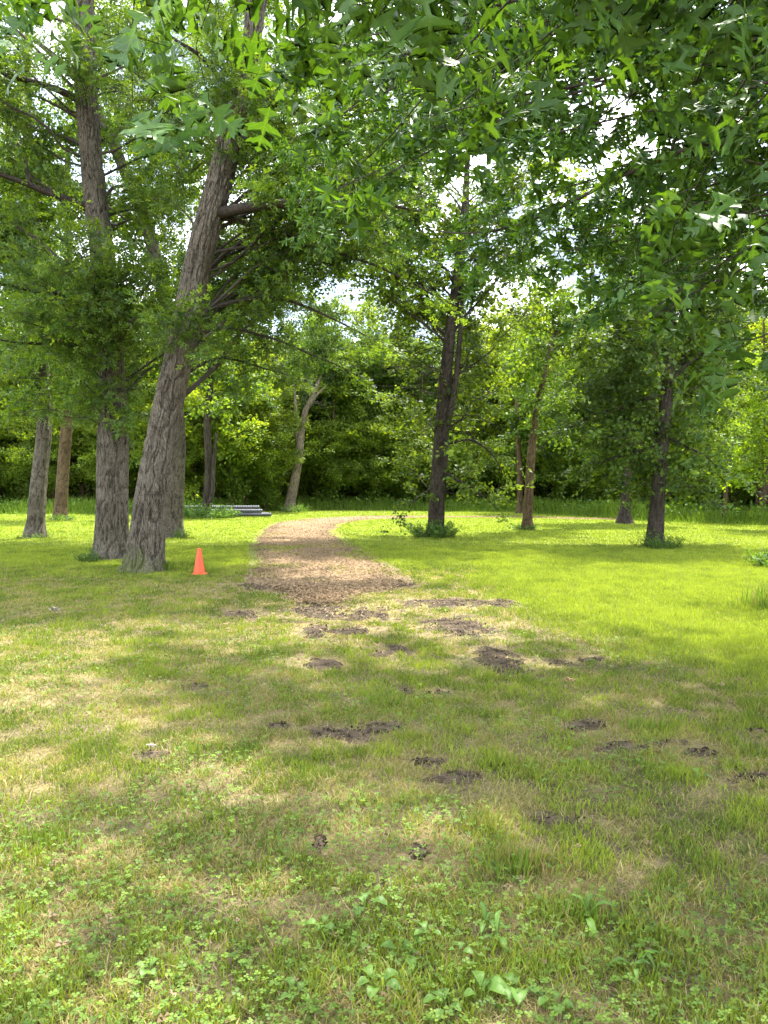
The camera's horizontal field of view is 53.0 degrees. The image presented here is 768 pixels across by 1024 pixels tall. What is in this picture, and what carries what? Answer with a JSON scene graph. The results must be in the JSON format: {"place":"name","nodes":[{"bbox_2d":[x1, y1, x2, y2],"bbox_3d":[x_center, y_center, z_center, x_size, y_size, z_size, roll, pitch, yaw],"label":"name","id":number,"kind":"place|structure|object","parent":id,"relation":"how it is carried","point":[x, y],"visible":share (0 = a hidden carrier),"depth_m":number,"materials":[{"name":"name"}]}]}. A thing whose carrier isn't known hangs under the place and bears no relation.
{"place":"outdoors","nodes":[
{"label":"outdoors","id":0,"kind":"place"},
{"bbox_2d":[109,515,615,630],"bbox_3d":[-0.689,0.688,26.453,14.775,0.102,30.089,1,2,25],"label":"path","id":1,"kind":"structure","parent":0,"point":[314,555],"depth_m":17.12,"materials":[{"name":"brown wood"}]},
{"bbox_2d":[0,499,767,1023],"bbox_3d":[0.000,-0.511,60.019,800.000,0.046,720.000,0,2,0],"label":"ground","id":2,"kind":"structure","parent":0,"point":[220,903],"depth_m":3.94,"materials":[{"name":"plant"}]},
{"bbox_2d":[0,350,27,485],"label":"forest tree","id":3,"kind":"object","parent":2,"relation":"on","point":[3,384],"visible":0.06,"depth_m":48.22,"materials":[{"name":"green plant"}]},
{"bbox_2d":[0,396,75,503],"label":"forest tree","id":4,"kind":"object","parent":2,"relation":"on","point":[18,425],"visible":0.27,"depth_m":46.00,"materials":[{"name":"green plant"}]},
{"bbox_2d":[0,252,89,503],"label":"forest tree","id":5,"kind":"object","parent":2,"relation":"on","point":[52,494],"visible":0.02,"depth_m":50.20,"materials":[{"name":"green plant"}]},
{"bbox_2d":[0,816,95,865],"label":"grass tuft","id":6,"kind":"object","parent":2,"relation":"on","point":[63,834],"visible":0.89,"depth_m":3.40,"materials":[{"name":"green plant"}]},
{"bbox_2d":[0,152,97,518],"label":"oak tree","id":7,"kind":"object","parent":2,"relation":"on","point":[61,489],"visible":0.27,"depth_m":35.72,"materials":[{"name":"brown plant"}]},
{"bbox_2d":[18,367,97,500],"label":"forest tree","id":8,"kind":"object","parent":2,"relation":"on","point":[83,437],"visible":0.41,"depth_m":46.47,"materials":[{"name":"green plant"}]},
{"bbox_2d":[0,41,151,537],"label":"oak tree","id":9,"kind":"object","parent":2,"relation":"on","point":[36,514],"visible":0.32,"depth_m":23.23,"materials":[{"name":"green plant"}]},
{"bbox_2d":[72,548,106,562],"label":"bush","id":10,"kind":"object","parent":2,"relation":"on","point":[92,556],"visible":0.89,"depth_m":15.86,"materials":[{"name":"green plant"}]},
{"bbox_2d":[70,438,139,495],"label":"forest tree","id":11,"kind":"object","parent":2,"relation":"on","point":[91,475],"visible":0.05,"depth_m":45.22,"materials":[{"name":"green plant"}]},
{"bbox_2d":[1,0,265,537],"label":"oak tree","id":12,"kind":"object","parent":2,"relation":"on","point":[175,511],"visible":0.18,"depth_m":23.22,"materials":[{"name":"green plant"}]},
{"bbox_2d":[133,957,160,977],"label":"plantain weed","id":13,"kind":"object","parent":2,"relation":"on","point":[142,971],"visible":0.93,"depth_m":2.48,"materials":[{"name":"green plant"}]},
{"bbox_2d":[0,0,296,560],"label":"oak tree","id":14,"kind":"object","parent":2,"relation":"on","point":[89,301],"visible":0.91,"depth_m":16.08,"materials":[{"name":"green plant"}]},
{"bbox_2d":[131,751,169,762],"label":"bare soil","id":15,"kind":"structure","parent":2,"relation":"on","point":[152,754],"depth_m":4.49,"materials":[{"name":"brown soil"}]},
{"bbox_2d":[96,344,219,499],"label":"forest tree","id":16,"kind":"object","parent":2,"relation":"on","point":[142,432],"visible":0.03,"depth_m":45.50,"materials":[{"name":"green plant"}]},
{"bbox_2d":[137,438,204,501],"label":"forest tree","id":17,"kind":"object","parent":2,"relation":"on","point":[188,469],"visible":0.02,"depth_m":44.24,"materials":[{"name":"green plant"}]},
{"bbox_2d":[132,358,250,503],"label":"forest tree","id":18,"kind":"object","parent":2,"relation":"on","point":[192,435],"visible":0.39,"depth_m":43.78,"materials":[{"name":"green plant"}]},
{"bbox_2d":[162,737,224,759],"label":"grass tuft","id":19,"kind":"object","parent":2,"relation":"on","point":[192,750],"visible":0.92,"depth_m":4.55,"materials":[{"name":"green plant"}]},
{"bbox_2d":[192,548,206,574],"bbox_3d":[-3.299,0.880,13.741,0.256,0.464,0.256,0,2,0],"label":"traffic cone","id":20,"kind":"object","parent":2,"relation":"on","point":[199,566],"visible":0.94,"depth_m":13.68,"materials":[{"name":"orange plastic"}]},
{"bbox_2d":[183,500,241,518],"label":"bush","id":21,"kind":"object","parent":2,"relation":"on","point":[192,514],"visible":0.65,"depth_m":36.49,"materials":[{"name":"green plant"}]},
{"bbox_2d":[145,275,280,515],"bbox_3d":[-8.545,-5.589,38.801,5.222,11.870,4.327,0,2,0],"label":"dark tree","id":22,"kind":"object","parent":2,"relation":"on","point":[209,482],"visible":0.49,"depth_m":38.24,"materials":[{"name":"green plant"}]},
{"bbox_2d":[218,609,266,620],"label":"bare soil","id":23,"kind":"structure","parent":2,"relation":"on","point":[241,613],"depth_m":9.49,"materials":[{"name":"brown soil"}]},
{"bbox_2d":[196,338,310,505],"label":"forest tree","id":24,"kind":"object","parent":2,"relation":"on","point":[263,413],"visible":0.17,"depth_m":46.16,"materials":[{"name":"green plant"}]},
{"bbox_2d":[227,311,303,498],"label":"forest tree","id":25,"kind":"object","parent":2,"relation":"on","point":[276,366],"visible":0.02,"depth_m":55.08,"materials":[{"name":"green plant"}]},
{"bbox_2d":[280,976,309,1001],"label":"plantain weed","id":26,"kind":"object","parent":2,"relation":"on","point":[289,980],"visible":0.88,"depth_m":2.37,"materials":[{"name":"green plant"}]},
{"bbox_2d":[274,408,324,501],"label":"forest tree","id":27,"kind":"object","parent":2,"relation":"on","point":[283,487],"visible":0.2,"depth_m":50.05,"materials":[{"name":"green plant"}]},
{"bbox_2d":[281,417,327,500],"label":"forest tree","id":28,"kind":"object","parent":2,"relation":"on","point":[307,481],"visible":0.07,"depth_m":51.33,"materials":[{"name":"green plant"}]},
{"bbox_2d":[90,0,528,573],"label":"oak tree","id":29,"kind":"object","parent":2,"relation":"on","point":[268,280],"visible":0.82,"depth_m":14.12,"materials":[{"name":"green plant"}]},
{"bbox_2d":[280,292,344,511],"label":"pale tree","id":30,"kind":"object","parent":2,"relation":"on","point":[313,347],"visible":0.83,"depth_m":46.71,"materials":[{"name":"green plant"}]},
{"bbox_2d":[283,602,350,622],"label":"bare soil","id":31,"kind":"structure","parent":2,"relation":"on","point":[312,614],"depth_m":9.68,"materials":[{"name":"brown soil"}]},
{"bbox_2d":[298,657,343,671],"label":"bare soil","id":32,"kind":"structure","parent":2,"relation":"on","point":[318,663],"depth_m":6.81,"materials":[{"name":"brown soil"}]},
{"bbox_2d":[284,415,367,503],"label":"forest tree","id":33,"kind":"object","parent":2,"relation":"on","point":[338,442],"visible":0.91,"depth_m":49.76,"materials":[{"name":"green plant"}]},
{"bbox_2d":[268,288,386,500],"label":"forest tree","id":34,"kind":"object","parent":2,"relation":"on","point":[332,373],"visible":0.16,"depth_m":51.88,"materials":[{"name":"green plant"}]},
{"bbox_2d":[302,724,376,743],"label":"bare soil","id":35,"kind":"structure","parent":2,"relation":"on","point":[355,735],"depth_m":4.91,"materials":[{"name":"brown soil"}]},
{"bbox_2d":[290,360,394,499],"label":"forest tree","id":36,"kind":"object","parent":2,"relation":"on","point":[327,390],"visible":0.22,"depth_m":51.80,"materials":[{"name":"green plant"}]},
{"bbox_2d":[317,625,379,635],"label":"bare soil","id":37,"kind":"structure","parent":2,"relation":"on","point":[352,631],"depth_m":8.32,"materials":[{"name":"brown soil"}]},
{"bbox_2d":[327,607,406,621],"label":"bare soil","id":38,"kind":"structure","parent":2,"relation":"on","point":[383,618],"depth_m":9.30,"materials":[{"name":"brown soil"}]},
{"bbox_2d":[305,287,431,501],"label":"forest tree","id":39,"kind":"object","parent":2,"relation":"on","point":[358,317],"visible":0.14,"depth_m":54.02,"materials":[{"name":"green plant"}]},
{"bbox_2d":[353,891,387,915],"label":"plantain weed","id":40,"kind":"object","parent":2,"relation":"on","point":[380,899],"visible":0.94,"depth_m":2.85,"materials":[{"name":"green plant"}]},
{"bbox_2d":[346,408,406,501],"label":"forest tree","id":41,"kind":"object","parent":2,"relation":"on","point":[380,485],"visible":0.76,"depth_m":49.91,"materials":[{"name":"green plant"}]},
{"bbox_2d":[355,964,401,998],"bbox_3d":[-0.016,1.464,2.395,0.144,0.052,0.151,0,2,2],"label":"plantain weed","id":42,"kind":"object","parent":2,"relation":"on","point":[371,991],"visible":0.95,"depth_m":2.38,"materials":[{"name":"green plant"}]},
{"bbox_2d":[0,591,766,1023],"bbox_3d":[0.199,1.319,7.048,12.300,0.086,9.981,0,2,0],"label":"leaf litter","id":43,"kind":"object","parent":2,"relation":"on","point":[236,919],"visible":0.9,"depth_m":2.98,"materials":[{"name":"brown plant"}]},
{"bbox_2d":[0,0,767,420],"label":"red oak tree","id":44,"kind":"object","parent":2,"relation":"on","point":[710,56],"visible":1,"depth_m":3.92,"materials":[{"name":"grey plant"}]},
{"bbox_2d":[0,594,767,1023],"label":"clover","id":45,"kind":"object","parent":2,"relation":"on","point":[354,990],"visible":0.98,"depth_m":2.73,"materials":[{"name":"green plant"}]},
{"bbox_2d":[0,492,767,525],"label":"undergrowth","id":46,"kind":"object","parent":2,"relation":"on","point":[606,509],"visible":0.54,"depth_m":42.50,"materials":[{"name":"green plant"}]},
{"bbox_2d":[0,263,767,510],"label":"woodland","id":47,"kind":"object","parent":2,"relation":"on","point":[222,495],"depth_m":55.73,"materials":[{"name":"green plant"}]},
{"bbox_2d":[355,721,416,733],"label":"bare soil","id":48,"kind":"structure","parent":2,"relation":"on","point":[377,727],"depth_m":5.06,"materials":[{"name":"brown soil"}]},
{"bbox_2d":[361,688,412,708],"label":"grass tuft","id":49,"kind":"object","parent":2,"relation":"on","point":[371,700],"visible":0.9,"depth_m":5.61,"materials":[{"name":"green plant"}]},
{"bbox_2d":[342,298,433,502],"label":"forest tree","id":50,"kind":"object","parent":2,"relation":"on","point":[375,375],"visible":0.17,"depth_m":52.61,"materials":[{"name":"green plant"}]},
{"bbox_2d":[364,415,419,502],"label":"forest tree","id":51,"kind":"object","parent":2,"relation":"on","point":[395,493],"visible":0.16,"depth_m":50.21,"materials":[{"name":"green plant"}]},
{"bbox_2d":[379,938,416,969],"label":"plantain weed","id":52,"kind":"object","parent":2,"relation":"on","point":[409,962],"visible":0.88,"depth_m":2.56,"materials":[{"name":"green plant"}]},
{"bbox_2d":[381,427,449,503],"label":"forest tree","id":53,"kind":"object","parent":2,"relation":"on","point":[418,472],"visible":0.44,"depth_m":49.19,"materials":[{"name":"green plant"}]},
{"bbox_2d":[369,369,485,500],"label":"forest tree","id":54,"kind":"object","parent":2,"relation":"on","point":[415,398],"visible":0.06,"depth_m":52.50,"materials":[{"name":"green plant"}]},
{"bbox_2d":[410,757,448,769],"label":"bare soil","id":55,"kind":"structure","parent":2,"relation":"on","point":[431,759],"depth_m":4.41,"materials":[{"name":"brown soil"}]},
{"bbox_2d":[402,519,462,537],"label":"bush","id":56,"kind":"object","parent":2,"relation":"on","point":[418,532],"visible":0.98,"depth_m":23.18,"materials":[{"name":"green plant"}]},
{"bbox_2d":[400,414,465,503],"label":"forest tree","id":57,"kind":"object","parent":2,"relation":"on","point":[423,435],"visible":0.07,"depth_m":49.81,"materials":[{"name":"green plant"}]},
{"bbox_2d":[251,2,622,536],"bbox_3d":[1.781,-7.346,24.405,10.047,16.353,6.655,0,2,0],"label":"oak tree","id":58,"kind":"object","parent":2,"relation":"on","point":[446,402],"visible":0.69,"depth_m":23.61,"materials":[{"name":"green plant"}]},
{"bbox_2d":[422,988,461,1019],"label":"plantain weed","id":59,"kind":"object","parent":2,"relation":"on","point":[440,995],"visible":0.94,"depth_m":2.30,"materials":[{"name":"green plant"}]},
{"bbox_2d":[392,598,500,608],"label":"bare soil","id":60,"kind":"structure","parent":2,"relation":"on","point":[443,601],"depth_m":10.35,"materials":[{"name":"brown soil"}]},
{"bbox_2d":[133,580,767,859],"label":"soil clods","id":61,"kind":"object","parent":2,"relation":"on","point":[413,856],"visible":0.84,"depth_m":6.80,"materials":[{"name":"brown soil"}]},
{"bbox_2d":[420,771,481,784],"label":"bare soil","id":62,"kind":"structure","parent":2,"relation":"on","point":[456,776],"depth_m":4.16,"materials":[{"name":"brown soil"}]},
{"bbox_2d":[398,302,512,501],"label":"forest tree","id":63,"kind":"object","parent":2,"relation":"on","point":[426,397],"visible":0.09,"depth_m":52.20,"materials":[{"name":"green plant"}]},
{"bbox_2d":[414,615,503,637],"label":"bare soil","id":64,"kind":"structure","parent":2,"relation":"on","point":[472,624],"depth_m":8.57,"materials":[{"name":"brown soil"}]},
{"bbox_2d":[439,805,520,839],"bbox_3d":[0.470,1.421,3.548,0.434,0.088,0.279,0,2,0],"label":"grass tuft","id":65,"kind":"object","parent":2,"relation":"on","point":[479,822],"visible":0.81,"depth_m":3.54,"materials":[{"name":"green plant"}]},
{"bbox_2d":[464,971,506,997],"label":"plantain weed","id":66,"kind":"object","parent":2,"relation":"on","point":[497,987],"visible":0.98,"depth_m":2.35,"materials":[{"name":"green plant"}]},
{"bbox_2d":[436,324,538,500],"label":"forest tree","id":67,"kind":"object","parent":2,"relation":"on","point":[493,352],"visible":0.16,"depth_m":51.22,"materials":[{"name":"green plant"}]},
{"bbox_2d":[480,910,510,952],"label":"dandelion weed","id":68,"kind":"object","parent":2,"relation":"on","point":[497,916],"visible":0.86,"depth_m":2.67,"materials":[{"name":"green plant"}]},
{"bbox_2d":[470,646,541,679],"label":"bare soil","id":69,"kind":"structure","parent":2,"relation":"on","point":[491,653],"depth_m":6.96,"materials":[{"name":"brown soil"}]},
{"bbox_2d":[477,426,538,500],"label":"forest tree","id":70,"kind":"object","parent":2,"relation":"on","point":[501,480],"visible":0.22,"depth_m":49.30,"materials":[{"name":"green plant"}]},
{"bbox_2d":[487,972,539,1005],"bbox_3d":[0.403,1.466,2.375,0.130,0.053,0.135,-2,3,-39],"label":"plantain weed","id":71,"kind":"object","parent":2,"relation":"on","point":[516,995],"visible":0.94,"depth_m":2.36,"materials":[{"name":"green plant"}]},
{"bbox_2d":[479,287,562,499],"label":"forest tree","id":72,"kind":"object","parent":2,"relation":"on","point":[497,316],"visible":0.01,"depth_m":55.96,"materials":[{"name":"green plant"}]},
{"bbox_2d":[465,832,581,894],"bbox_3d":[0.579,1.413,3.144,0.507,0.132,0.386,0,2,0],"label":"grass tuft","id":73,"kind":"object","parent":2,"relation":"on","point":[531,860],"visible":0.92,"depth_m":3.14,"materials":[{"name":"green plant"}]},
{"bbox_2d":[476,323,571,513],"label":"thin tree","id":74,"kind":"object","parent":2,"relation":"on","point":[520,434],"visible":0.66,"depth_m":42.84,"materials":[{"name":"green plant"}]},
{"bbox_2d":[480,365,568,500],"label":"forest tree","id":75,"kind":"object","parent":2,"relation":"on","point":[538,488],"visible":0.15,"depth_m":48.79,"materials":[{"name":"green plant"}]},
{"bbox_2d":[488,279,602,529],"bbox_3d":[6.323,-3.573,28.010,3.678,8.551,3.609,0,2,0],"label":"oak tree","id":76,"kind":"object","parent":2,"relation":"on","point":[537,421],"visible":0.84,"depth_m":27.41,"materials":[{"name":"green plant"}]},
{"bbox_2d":[527,810,585,827],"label":"bare soil","id":77,"kind":"structure","parent":2,"relation":"on","point":[553,818],"depth_m":3.64,"materials":[{"name":"brown soil"}]},
{"bbox_2d":[538,991,574,1014],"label":"plantain weed","id":78,"kind":"object","parent":2,"relation":"on","point":[541,1000],"visible":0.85,"depth_m":2.31,"materials":[{"name":"green plant"}]},
{"bbox_2d":[523,421,591,502],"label":"forest tree","id":79,"kind":"object","parent":2,"relation":"on","point":[572,488],"visible":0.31,"depth_m":45.93,"materials":[{"name":"green plant"}]},
{"bbox_2d":[501,335,615,503],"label":"forest tree","id":80,"kind":"object","parent":2,"relation":"on","point":[554,359],"depth_m":46.77,"materials":[{"name":"green plant"}]},
{"bbox_2d":[541,303,613,503],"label":"forest tree","id":81,"kind":"object","parent":2,"relation":"on","point":[579,441],"visible":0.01,"depth_m":44.01,"materials":[{"name":"green plant"}]},
{"bbox_2d":[542,879,619,932],"bbox_3d":[0.734,1.435,2.841,0.265,0.109,0.277,1,2,28],"label":"grass tuft","id":82,"kind":"object","parent":2,"relation":"on","point":[568,905],"visible":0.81,"depth_m":2.81,"materials":[{"name":"green plant"}]},
{"bbox_2d":[561,718,605,731],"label":"bare soil","id":83,"kind":"structure","parent":2,"relation":"on","point":[584,724],"depth_m":5.10,"materials":[{"name":"brown soil"}]},
{"bbox_2d":[570,893,616,938],"bbox_3d":[0.771,1.440,2.756,0.142,0.079,0.173,-1,2,-14],"label":"dandelion weed","id":84,"kind":"object","parent":2,"relation":"on","point":[591,924],"visible":0.92,"depth_m":2.78,"materials":[{"name":"green plant"}]},
{"bbox_2d":[518,310,690,523],"bbox_3d":[9.120,-3.399,31.986,5.114,7.924,3.696,0,2,0],"label":"tree","id":85,"kind":"object","parent":2,"relation":"on","point":[624,516],"visible":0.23,"depth_m":31.70,"materials":[{"name":"green plant"}]},
{"bbox_2d":[610,949,662,979],"bbox_3d":[0.819,1.452,2.472,0.176,0.080,0.089,0,2,3],"label":"dandelion weed","id":86,"kind":"object","parent":2,"relation":"on","point":[636,972],"visible":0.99,"depth_m":2.50,"materials":[{"name":"green plant"}]},
{"bbox_2d":[592,739,689,753],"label":"bare soil","id":87,"kind":"structure","parent":2,"relation":"on","point":[627,745],"depth_m":4.69,"materials":[{"name":"brown soil"}]},
{"bbox_2d":[516,192,767,546],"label":"oak tree","id":88,"kind":"object","parent":2,"relation":"on","point":[659,419],"visible":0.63,"depth_m":19.61,"materials":[{"name":"green plant"}]},
{"bbox_2d":[610,708,686,735],"bbox_3d":[1.713,1.366,5.045,0.483,0.118,0.412,1,2,30],"label":"grass tuft","id":89,"kind":"object","parent":2,"relation":"on","point":[641,723],"visible":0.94,"depth_m":5.05,"materials":[{"name":"green plant"}]},
{"bbox_2d":[614,439,683,505],"bbox_3d":[13.488,-1.712,38.538,2.917,4.086,2.618,1,2,23],"label":"forest tree","id":90,"kind":"object","parent":2,"relation":"on","point":[640,493],"visible":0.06,"depth_m":38.10,"materials":[{"name":"green plant"}]},
{"bbox_2d":[630,528,685,549],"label":"bush","id":91,"kind":"object","parent":2,"relation":"on","point":[659,545],"visible":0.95,"depth_m":18.90,"materials":[{"name":"green plant"}]},
{"bbox_2d":[668,434,722,509],"bbox_3d":[15.288,-1.628,37.104,2.827,3.980,2.538,0,2,0],"label":"forest tree","id":92,"kind":"object","parent":2,"relation":"on","point":[696,497],"visible":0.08,"depth_m":36.70,"materials":[{"name":"green plant"}]},
{"bbox_2d":[649,264,767,511],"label":"forest tree","id":93,"kind":"object","parent":2,"relation":"on","point":[747,324],"visible":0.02,"depth_m":37.43,"materials":[{"name":"green plant"}]},
{"bbox_2d":[679,390,767,516],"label":"young tree","id":94,"kind":"object","parent":2,"relation":"on","point":[726,435],"visible":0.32,"depth_m":32.90,"materials":[{"name":"green plant"}]},
{"bbox_2d":[697,349,767,492],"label":"young tree","id":95,"kind":"object","parent":2,"relation":"on","point":[752,456],"visible":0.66,"depth_m":27.46,"materials":[{"name":"green plant"}]},
{"bbox_2d":[712,375,767,511],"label":"forest tree","id":96,"kind":"object","parent":2,"relation":"on","point":[744,405],"visible":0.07,"depth_m":34.70,"materials":[{"name":"green plant"}]},
{"bbox_2d":[726,577,767,609],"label":"grass tuft","id":97,"kind":"object","parent":2,"relation":"on","point":[757,598],"visible":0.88,"depth_m":9.84,"materials":[{"name":"green plant"}]},
{"bbox_2d":[734,311,767,479],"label":"forest tree","id":98,"kind":"object","parent":2,"relation":"on","point":[757,326],"visible":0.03,"depth_m":35.78,"materials":[{"name":"green plant"}]},
{"bbox_2d":[742,546,767,566],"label":"bush","id":99,"kind":"object","parent":2,"relation":"on","point":[762,560],"visible":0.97,"depth_m":15.09,"materials":[{"name":"green plant"}]},
{"bbox_2d":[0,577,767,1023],"bbox_3d":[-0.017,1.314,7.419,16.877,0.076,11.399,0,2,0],"label":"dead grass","id":100,"kind":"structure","parent":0,"point":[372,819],"depth_m":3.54,"materials":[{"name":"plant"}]},
{"bbox_2d":[0,0,767,357],"label":"sky","id":101,"kind":"structure","parent":0,"point":[474,162],"materials":[{"name":"white"}]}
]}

